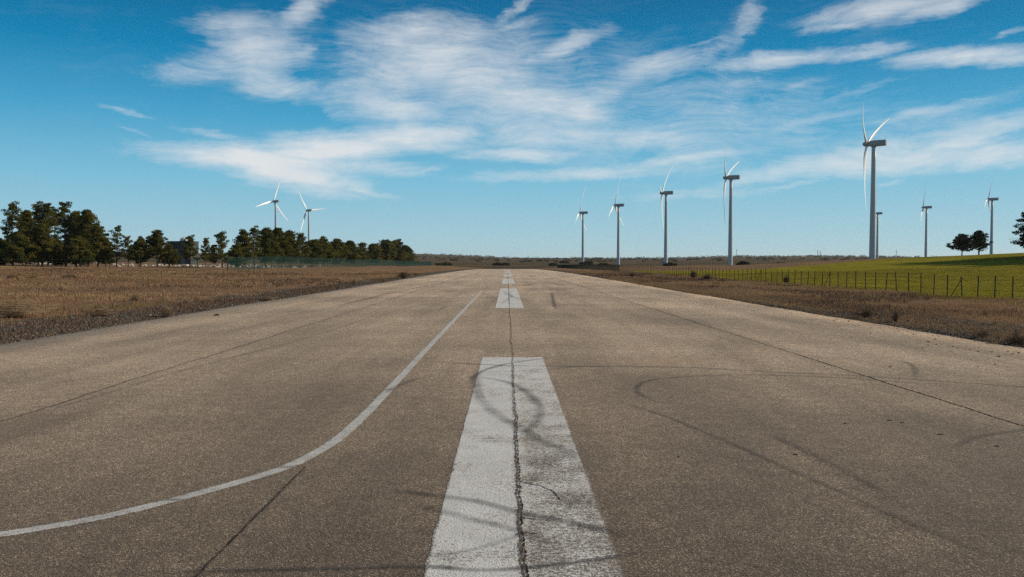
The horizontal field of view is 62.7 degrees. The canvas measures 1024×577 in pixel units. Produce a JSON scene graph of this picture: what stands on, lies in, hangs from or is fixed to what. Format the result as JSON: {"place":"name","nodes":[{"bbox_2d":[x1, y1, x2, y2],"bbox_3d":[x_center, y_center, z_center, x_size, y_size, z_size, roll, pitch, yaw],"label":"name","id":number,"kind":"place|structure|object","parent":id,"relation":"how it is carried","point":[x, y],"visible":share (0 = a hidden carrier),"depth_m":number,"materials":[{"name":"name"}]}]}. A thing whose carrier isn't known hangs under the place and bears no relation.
{"place":"outdoors","nodes":[
{"label":"outdoors","id":0,"kind":"place"},
{"bbox_2d":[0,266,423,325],"bbox_3d":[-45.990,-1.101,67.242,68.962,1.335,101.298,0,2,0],"label":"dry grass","id":1,"kind":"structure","parent":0,"point":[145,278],"depth_m":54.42,"materials":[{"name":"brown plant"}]},
{"bbox_2d":[0,253,1023,345],"bbox_3d":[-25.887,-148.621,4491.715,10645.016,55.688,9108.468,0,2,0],"label":"ground","id":2,"kind":"structure","parent":0,"point":[806,263],"depth_m":94.44,"materials":[{"name":"brown soil"}]},
{"bbox_2d":[0,240,14,265],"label":"pine tree","id":3,"kind":"object","parent":2,"relation":"on","point":[2,246],"visible":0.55,"depth_m":131.83,"materials":[{"name":"green plant"}]},
{"bbox_2d":[0,201,28,264],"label":"pine tree","id":4,"kind":"object","parent":2,"relation":"on","point":[10,223],"visible":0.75,"depth_m":138.96,"materials":[{"name":"green plant"}]},
{"bbox_2d":[9,209,35,264],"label":"pine tree","id":5,"kind":"object","parent":2,"relation":"on","point":[27,222],"visible":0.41,"depth_m":144.64,"materials":[{"name":"green plant"}]},
{"bbox_2d":[0,233,47,265],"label":"pine tree","id":6,"kind":"object","parent":2,"relation":"on","point":[15,250],"visible":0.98,"depth_m":129.59,"materials":[{"name":"green plant"}]},
{"bbox_2d":[0,297,69,317],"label":"dry shrub","id":7,"kind":"object","parent":2,"relation":"on","point":[18,311],"visible":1,"depth_m":21.38,"materials":[{"name":"beige plant"}]},
{"bbox_2d":[24,223,58,266],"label":"pine tree","id":8,"kind":"object","parent":2,"relation":"on","point":[41,234],"visible":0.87,"depth_m":131.73,"materials":[{"name":"green plant"}]},
{"bbox_2d":[31,204,51,264],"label":"pine tree","id":9,"kind":"object","parent":2,"relation":"on","point":[34,212],"visible":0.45,"depth_m":150.36,"materials":[{"name":"green plant"}]},
{"bbox_2d":[32,201,59,265],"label":"pine tree","id":10,"kind":"object","parent":2,"relation":"on","point":[47,214],"visible":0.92,"depth_m":149.14,"materials":[{"name":"green plant"}]},
{"bbox_2d":[48,206,62,238],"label":"pine tree","id":11,"kind":"object","parent":2,"relation":"on","point":[52,207],"visible":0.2,"depth_m":155.24,"materials":[{"name":"green plant"}]},
{"bbox_2d":[46,239,72,266],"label":"pine tree","id":12,"kind":"object","parent":2,"relation":"on","point":[60,248],"visible":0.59,"depth_m":134.96,"materials":[{"name":"green plant"}]},
{"bbox_2d":[56,201,77,266],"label":"pine tree","id":13,"kind":"object","parent":2,"relation":"on","point":[63,219],"visible":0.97,"depth_m":139.82,"materials":[{"name":"green plant"}]},
{"bbox_2d":[54,210,80,266],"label":"pine tree","id":14,"kind":"object","parent":2,"relation":"on","point":[77,213],"visible":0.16,"depth_m":142.45,"materials":[{"name":"green plant"}]},
{"bbox_2d":[59,274,77,277],"bbox_3d":[-32.562,-0.860,61.818,1.668,0.514,1.191,0,2,0],"label":"grass mound","id":15,"kind":"object","parent":2,"relation":"on","point":[68,275],"depth_m":61.68,"materials":[{"name":"brown plant"}]},
{"bbox_2d":[56,235,100,266],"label":"pine tree","id":16,"kind":"object","parent":2,"relation":"on","point":[78,248],"visible":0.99,"depth_m":132.83,"materials":[{"name":"green plant"}]},
{"bbox_2d":[63,209,111,266],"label":"pine tree","id":17,"kind":"object","parent":2,"relation":"on","point":[86,218],"visible":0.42,"depth_m":139.40,"materials":[{"name":"green plant"}]},
{"bbox_2d":[85,225,111,266],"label":"pine tree","id":18,"kind":"object","parent":2,"relation":"on","point":[97,239],"visible":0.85,"depth_m":137.03,"materials":[{"name":"green plant"}]},
{"bbox_2d":[85,306,117,315],"bbox_3d":[-11.264,0.626,23.198,1.174,0.319,1.046,-2,2,-42],"label":"dry shrub","id":19,"kind":"object","parent":2,"relation":"on","point":[101,312],"visible":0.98,"depth_m":23.11,"materials":[{"name":"beige plant"}]},
{"bbox_2d":[100,239,117,266],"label":"pine tree","id":20,"kind":"object","parent":2,"relation":"on","point":[110,260],"visible":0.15,"depth_m":144.33,"materials":[{"name":"green plant"}]},
{"bbox_2d":[106,225,129,266],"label":"pine tree","id":21,"kind":"object","parent":2,"relation":"on","point":[116,246],"visible":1,"depth_m":138.42,"materials":[{"name":"green plant"}]},
{"bbox_2d":[22,257,227,269],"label":"wire fence","id":22,"kind":"object","parent":2,"relation":"on","point":[134,260],"visible":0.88,"depth_m":121.52,"materials":[{"name":"grey metal"}]},
{"bbox_2d":[122,235,132,265],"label":"pine tree","id":23,"kind":"object","parent":2,"relation":"on","point":[127,242],"visible":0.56,"depth_m":149.24,"materials":[{"name":"green plant"}]},
{"bbox_2d":[129,293,145,300],"bbox_3d":[-13.422,0.315,29.946,0.675,0.324,0.576,0,2,0],"label":"dry shrub","id":24,"kind":"object","parent":2,"relation":"on","point":[135,297],"visible":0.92,"depth_m":29.89,"materials":[{"name":"brown plant"}]},
{"bbox_2d":[124,236,154,266],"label":"pine tree","id":25,"kind":"object","parent":2,"relation":"on","point":[140,250],"visible":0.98,"depth_m":135.91,"materials":[{"name":"green plant"}]},
{"bbox_2d":[145,229,175,266],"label":"pine tree","id":26,"kind":"object","parent":2,"relation":"on","point":[156,242],"visible":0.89,"depth_m":137.96,"materials":[{"name":"green plant"}]},
{"bbox_2d":[157,305,179,317],"bbox_3d":[-9.675,0.646,23.579,0.742,0.413,0.667,0,2,0],"label":"dry shrub","id":27,"kind":"object","parent":2,"relation":"on","point":[165,312],"visible":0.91,"depth_m":23.53,"materials":[{"name":"beige plant"}]},
{"bbox_2d":[158,244,180,266],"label":"pine tree","id":28,"kind":"object","parent":2,"relation":"on","point":[174,259],"visible":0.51,"depth_m":142.31,"materials":[{"name":"green plant"}]},
{"bbox_2d":[23,262,323,267],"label":"rubble","id":29,"kind":"object","parent":2,"relation":"on","point":[219,265],"visible":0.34,"depth_m":180.45,"materials":[{"name":"stone"}]},
{"bbox_2d":[166,241,198,263],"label":"building","id":30,"kind":"structure","parent":2,"relation":"on","point":[178,246],"depth_m":229.29,"materials":[{"name":"grey glass"}]},
{"bbox_2d":[179,234,205,266],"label":"pine tree","id":31,"kind":"object","parent":2,"relation":"on","point":[189,239],"visible":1,"depth_m":137.36,"materials":[{"name":"green plant"}]},
{"bbox_2d":[199,238,211,266],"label":"pine tree","id":32,"kind":"object","parent":2,"relation":"on","point":[206,250],"visible":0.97,"depth_m":140.47,"materials":[{"name":"green plant"}]},
{"bbox_2d":[0,276,414,344],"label":"gravel","id":33,"kind":"structure","parent":2,"relation":"on","point":[106,322],"depth_m":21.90,"materials":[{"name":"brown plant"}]},
{"bbox_2d":[207,244,217,263],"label":"pine tree","id":34,"kind":"object","parent":2,"relation":"on","point":[213,258],"visible":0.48,"depth_m":145.30,"materials":[{"name":"green plant"}]},
{"bbox_2d":[210,231,234,267],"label":"pine tree","id":35,"kind":"object","parent":2,"relation":"on","point":[222,237],"visible":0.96,"depth_m":136.43,"materials":[{"name":"green plant"}]},
{"bbox_2d":[224,244,247,267],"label":"pine tree","id":36,"kind":"object","parent":2,"relation":"on","point":[237,252],"visible":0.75,"depth_m":139.00,"materials":[{"name":"green plant"}]},
{"bbox_2d":[227,228,260,267],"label":"pine tree","id":37,"kind":"object","parent":2,"relation":"on","point":[246,246],"visible":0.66,"depth_m":146.98,"materials":[{"name":"green plant"}]},
{"bbox_2d":[249,225,266,260],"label":"pine tree","id":38,"kind":"object","parent":2,"relation":"on","point":[254,232],"visible":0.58,"depth_m":151.30,"materials":[{"name":"green plant"}]},
{"bbox_2d":[259,296,273,300],"bbox_3d":[-9.771,0.407,33.568,0.759,0.278,0.714,-1,2,-30],"label":"dry shrub","id":39,"kind":"object","parent":2,"relation":"on","point":[268,298],"visible":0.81,"depth_m":33.51,"materials":[{"name":"brown plant"}]},
{"bbox_2d":[252,227,283,267],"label":"pine tree","id":40,"kind":"object","parent":2,"relation":"on","point":[268,244],"visible":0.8,"depth_m":158.91,"materials":[{"name":"green plant"}]},
{"bbox_2d":[256,177,287,261],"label":"wind turbine","id":41,"kind":"object","parent":2,"relation":"on","point":[274,201],"visible":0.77,"depth_m":796.78,"materials":[{"name":"white metal"}]},
{"bbox_2d":[272,227,296,266],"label":"pine tree","id":42,"kind":"object","parent":2,"relation":"on","point":[279,233],"visible":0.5,"depth_m":163.98,"materials":[{"name":"green plant"}]},
{"bbox_2d":[283,229,305,262],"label":"pine tree","id":43,"kind":"object","parent":2,"relation":"on","point":[292,237],"visible":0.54,"depth_m":173.72,"materials":[{"name":"green plant"}]},
{"bbox_2d":[294,232,312,265],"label":"pine tree","id":44,"kind":"object","parent":2,"relation":"on","point":[299,237],"visible":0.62,"depth_m":184.28,"materials":[{"name":"green plant"}]},
{"bbox_2d":[299,192,320,240],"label":"wind turbine","id":45,"kind":"object","parent":2,"relation":"on","point":[308,210],"visible":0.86,"depth_m":896.25,"materials":[{"name":"white metal"}]},
{"bbox_2d":[300,239,327,263],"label":"pine tree","id":46,"kind":"object","parent":2,"relation":"on","point":[316,247],"visible":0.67,"depth_m":194.48,"materials":[{"name":"green plant"}]},
{"bbox_2d":[318,236,337,266],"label":"pine tree","id":47,"kind":"object","parent":2,"relation":"on","point":[328,247],"visible":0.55,"depth_m":206.60,"materials":[{"name":"green plant"}]},
{"bbox_2d":[228,255,431,269],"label":"fence","id":48,"kind":"object","parent":2,"relation":"on","point":[348,263],"visible":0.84,"depth_m":175.56,"materials":[{"name":"metal"}]},
{"bbox_2d":[330,238,353,265],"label":"pine tree","id":49,"kind":"object","parent":2,"relation":"on","point":[339,245],"visible":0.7,"depth_m":224.26,"materials":[{"name":"green plant"}]},
{"bbox_2d":[344,240,362,265],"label":"pine tree","id":50,"kind":"object","parent":2,"relation":"on","point":[353,248],"visible":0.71,"depth_m":243.47,"materials":[{"name":"green plant"}]},
{"bbox_2d":[356,242,370,261],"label":"pine tree","id":51,"kind":"object","parent":2,"relation":"on","point":[361,246],"visible":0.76,"depth_m":260.92,"materials":[{"name":"green plant"}]},
{"bbox_2d":[367,243,384,265],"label":"pine tree","id":52,"kind":"object","parent":2,"relation":"on","point":[374,253],"visible":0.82,"depth_m":283.30,"materials":[{"name":"green plant"}]},
{"bbox_2d":[377,239,398,265],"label":"pine tree","id":53,"kind":"object","parent":2,"relation":"on","point":[388,248],"visible":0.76,"depth_m":308.04,"materials":[{"name":"green plant"}]},
{"bbox_2d":[396,271,411,277],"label":"dry shrub","id":54,"kind":"object","parent":2,"relation":"on","point":[402,275],"visible":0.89,"depth_m":81.72,"materials":[{"name":"brown plant"}]},
{"bbox_2d":[391,250,418,264],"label":"pine tree","id":55,"kind":"object","parent":2,"relation":"on","point":[411,253],"visible":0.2,"depth_m":366.29,"materials":[{"name":"green plant"}]},
{"bbox_2d":[392,238,418,265],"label":"pine tree","id":56,"kind":"object","parent":2,"relation":"on","point":[403,254],"visible":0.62,"depth_m":336.10,"materials":[{"name":"green plant"}]},
{"bbox_2d":[426,262,555,268],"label":"wire fence","id":57,"kind":"object","parent":2,"relation":"on","point":[497,265],"visible":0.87,"depth_m":350.54,"materials":[{"name":"grey metal"}]},
{"bbox_2d":[0,269,1023,576],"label":"runway","id":58,"kind":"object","parent":2,"relation":"on","point":[730,453],"visible":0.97,"depth_m":7.43,"materials":[{"name":"grey asphalt"}]},
{"bbox_2d":[3,287,427,420],"bbox_3d":[-4.963,0.562,30.480,0.147,0.001,58.964,0,2,0],"label":"pavement joint","id":59,"kind":"object","parent":58,"relation":"on","point":[180,364],"visible":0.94,"depth_m":11.57,"materials":[{"name":"grey rubber"}]},
{"bbox_2d":[0,291,481,536],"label":"curved line marking","id":60,"kind":"object","parent":58,"relation":"on","point":[360,418],"visible":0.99,"depth_m":6.12,"materials":[{"name":"white paint"}]},
{"bbox_2d":[195,467,304,576],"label":"pavement joint","id":61,"kind":"object","parent":58,"relation":"on","point":[230,541],"visible":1,"depth_m":4.69,"materials":[{"name":"black asphalt"}]},
{"bbox_2d":[255,557,610,569],"bbox_3d":[-0.571,1.369,4.132,2.761,0.001,0.268,0,2,-7],"label":"skid mark","id":62,"kind":"object","parent":58,"relation":"on","point":[429,566],"visible":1,"depth_m":4.14,"materials":[{"name":"grey rubber"}]},
{"bbox_2d":[502,279,514,283],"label":"centreline marking","id":63,"kind":"object","parent":58,"relation":"on","point":[507,281],"visible":0.88,"depth_m":66.93,"materials":[{"name":"white paint"}]},
{"bbox_2d":[495,288,523,307],"bbox_3d":[-0.138,0.321,38.328,0.985,0.001,21.000,0,2,0],"label":"centreline marking","id":64,"kind":"object","parent":58,"relation":"on","point":[513,300],"visible":0.94,"depth_m":34.21,"materials":[{"name":"white paint"}]},
{"bbox_2d":[509,309,524,576],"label":"pavement crack","id":65,"kind":"object","parent":58,"relation":"on","point":[519,532],"visible":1,"depth_m":5.20,"materials":[{"name":"asphalt"}]},
{"bbox_2d":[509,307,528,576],"bbox_3d":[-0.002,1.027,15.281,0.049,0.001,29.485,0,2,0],"label":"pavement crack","id":66,"kind":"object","parent":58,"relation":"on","point":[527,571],"visible":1,"depth_m":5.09,"materials":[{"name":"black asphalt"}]},
{"bbox_2d":[510,367,528,576],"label":"crack crumbs","id":67,"kind":"object","parent":58,"relation":"on","point":[519,508],"visible":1,"depth_m":5.67,"materials":[{"name":"asphalt"}]},
{"bbox_2d":[423,357,624,576],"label":"centreline marking","id":68,"kind":"object","parent":58,"relation":"on","point":[473,536],"visible":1,"depth_m":5.43,"materials":[{"name":"white paint"}]},
{"bbox_2d":[467,363,1023,386],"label":"skid mark","id":69,"kind":"object","parent":58,"relation":"on","point":[716,368],"visible":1,"depth_m":12.10,"materials":[{"name":"grey rubber"}]},
{"bbox_2d":[579,285,1022,425],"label":"pavement joint","id":70,"kind":"object","parent":58,"relation":"on","point":[854,372],"visible":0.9,"depth_m":10.74,"materials":[{"name":"black asphalt"}]},
{"bbox_2d":[682,298,1019,366],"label":"asphalt crumbs","id":71,"kind":"object","parent":58,"relation":"on","point":[896,334],"visible":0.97,"depth_m":18.04,"materials":[{"name":"grey asphalt"}]},
{"bbox_2d":[218,252,933,261],"bbox_3d":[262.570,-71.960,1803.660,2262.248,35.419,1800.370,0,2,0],"label":"scrub","id":72,"kind":"object","parent":2,"relation":"on","point":[642,259],"visible":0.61,"depth_m":1699.91,"materials":[{"name":"plant"}]},
{"bbox_2d":[575,186,587,261],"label":"wind turbine","id":73,"kind":"object","parent":2,"relation":"on","point":[582,216],"visible":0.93,"depth_m":730.49,"materials":[{"name":"white metal"}]},
{"bbox_2d":[579,261,592,264],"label":"bush","id":74,"kind":"object","parent":2,"relation":"on","point":[587,262],"visible":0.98,"depth_m":637.30,"materials":[{"name":"green plant"}]},
{"bbox_2d":[557,264,619,270],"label":"fence","id":75,"kind":"object","parent":2,"relation":"on","point":[594,266],"visible":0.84,"depth_m":198.68,"materials":[{"name":"metal"}]},
{"bbox_2d":[608,174,624,264],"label":"wind turbine","id":76,"kind":"object","parent":2,"relation":"on","point":[617,207],"visible":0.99,"depth_m":628.84,"materials":[{"name":"white metal"}]},
{"bbox_2d":[660,168,672,262],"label":"wind turbine","id":77,"kind":"object","parent":2,"relation":"on","point":[665,193],"visible":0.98,"depth_m":524.00,"materials":[{"name":"white metal"}]},
{"bbox_2d":[663,262,676,265],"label":"bush","id":78,"kind":"object","parent":2,"relation":"on","point":[670,264],"visible":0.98,"depth_m":468.19,"materials":[{"name":"green plant"}]},
{"bbox_2d":[689,270,696,277],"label":"dry shrub","id":79,"kind":"object","parent":2,"relation":"on","point":[693,274],"visible":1,"depth_m":84.00,"materials":[{"name":"brown plant"}]},
{"bbox_2d":[701,274,714,278],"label":"dry shrub","id":80,"kind":"object","parent":2,"relation":"on","point":[707,276],"visible":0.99,"depth_m":71.97,"materials":[{"name":"brown plant"}]},
{"bbox_2d":[723,152,739,264],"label":"wind turbine","id":81,"kind":"object","parent":2,"relation":"on","point":[730,178],"visible":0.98,"depth_m":430.14,"materials":[{"name":"white metal"}]},
{"bbox_2d":[736,260,749,264],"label":"bush","id":82,"kind":"object","parent":2,"relation":"on","point":[743,263],"visible":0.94,"depth_m":329.13,"materials":[{"name":"green plant"}]},
{"bbox_2d":[619,266,1023,298],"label":"wire fence","id":83,"kind":"object","parent":2,"relation":"on","point":[934,288],"visible":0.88,"depth_m":47.41,"materials":[{"name":"grey metal"}]},
{"bbox_2d":[665,265,1023,299],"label":"meadow grass","id":84,"kind":"structure","parent":2,"relation":"on","point":[883,279],"depth_m":80.88,"materials":[{"name":"green plant"}]},
{"bbox_2d":[856,306,877,317],"bbox_3d":[9.634,0.641,22.900,0.791,0.357,0.762,0,2,0],"label":"dry shrub","id":85,"kind":"object","parent":2,"relation":"on","point":[865,313],"visible":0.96,"depth_m":22.85,"materials":[{"name":"brown plant"}]},
{"bbox_2d":[862,102,888,258],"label":"wind turbine","id":86,"kind":"object","parent":2,"relation":"on","point":[873,144],"visible":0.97,"depth_m":317.31,"materials":[{"name":"white metal"}]},
{"bbox_2d":[876,188,882,258],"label":"wind turbine","id":87,"kind":"object","parent":2,"relation":"on","point":[877,216],"visible":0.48,"depth_m":818.10,"materials":[{"name":"white metal"}]},
{"bbox_2d":[756,282,1023,306],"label":"meadow grass","id":88,"kind":"structure","parent":2,"relation":"on","point":[929,295],"depth_m":37.41,"materials":[{"name":"plant"}]},
{"bbox_2d":[889,309,901,321],"bbox_3d":[9.624,0.655,21.083,0.441,0.439,0.440,2,2,41],"label":"dry shrub","id":89,"kind":"object","parent":2,"relation":"on","point":[895,318],"visible":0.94,"depth_m":21.05,"materials":[{"name":"brown plant"}]},
{"bbox_2d":[921,189,931,256],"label":"wind turbine","id":90,"kind":"object","parent":2,"relation":"on","point":[923,207],"visible":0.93,"depth_m":740.30,"materials":[{"name":"white metal"}]},
{"bbox_2d":[946,233,977,255],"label":"pine tree","id":91,"kind":"object","parent":2,"relation":"on","point":[962,242],"visible":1,"depth_m":199.40,"materials":[{"name":"green plant"}]},
{"bbox_2d":[969,230,993,254],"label":"pine tree","id":92,"kind":"object","parent":2,"relation":"on","point":[980,238],"visible":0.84,"depth_m":202.57,"materials":[{"name":"green plant"}]},
{"bbox_2d":[968,326,1000,336],"bbox_3d":[9.467,0.873,16.897,0.732,0.267,0.703,0,2,0],"label":"dry shrub","id":93,"kind":"object","parent":2,"relation":"on","point":[983,333],"visible":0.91,"depth_m":16.86,"materials":[{"name":"brown plant"}]},
{"bbox_2d":[985,171,998,253],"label":"wind turbine","id":94,"kind":"object","parent":2,"relation":"on","point":[988,199],"visible":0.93,"depth_m":655.33,"materials":[{"name":"white metal"}]},
{"bbox_2d":[997,333,1023,343],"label":"dry shrub","id":95,"kind":"object","parent":2,"relation":"on","point":[1017,340],"visible":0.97,"depth_m":15.49,"materials":[{"name":"brown plant"}]},
{"bbox_2d":[1010,212,1023,247],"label":"pine tree","id":96,"kind":"object","parent":2,"relation":"on","point":[1021,235],"visible":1,"depth_m":150.81,"materials":[{"name":"green plant"}]},
{"bbox_2d":[1010,325,1023,339],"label":"dry shrub","id":97,"kind":"object","parent":2,"relation":"on","point":[1015,332],"visible":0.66,"depth_m":15.68,"materials":[{"name":"brown plant"}]},
{"bbox_2d":[0,0,1023,257],"label":"sky","id":98,"kind":"structure","parent":0,"point":[463,127],"materials":[{"name":"blue"}]},
{"bbox_2d":[565,271,1023,345],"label":"dry grass","id":99,"kind":"structure","parent":0,"point":[725,284],"depth_m":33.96,"materials":[{"name":"brown plant"}]},
{"bbox_2d":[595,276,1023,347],"bbox_3d":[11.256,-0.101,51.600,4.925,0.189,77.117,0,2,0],"label":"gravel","id":100,"kind":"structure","parent":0,"point":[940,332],"depth_m":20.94,"materials":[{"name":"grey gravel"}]}
]}

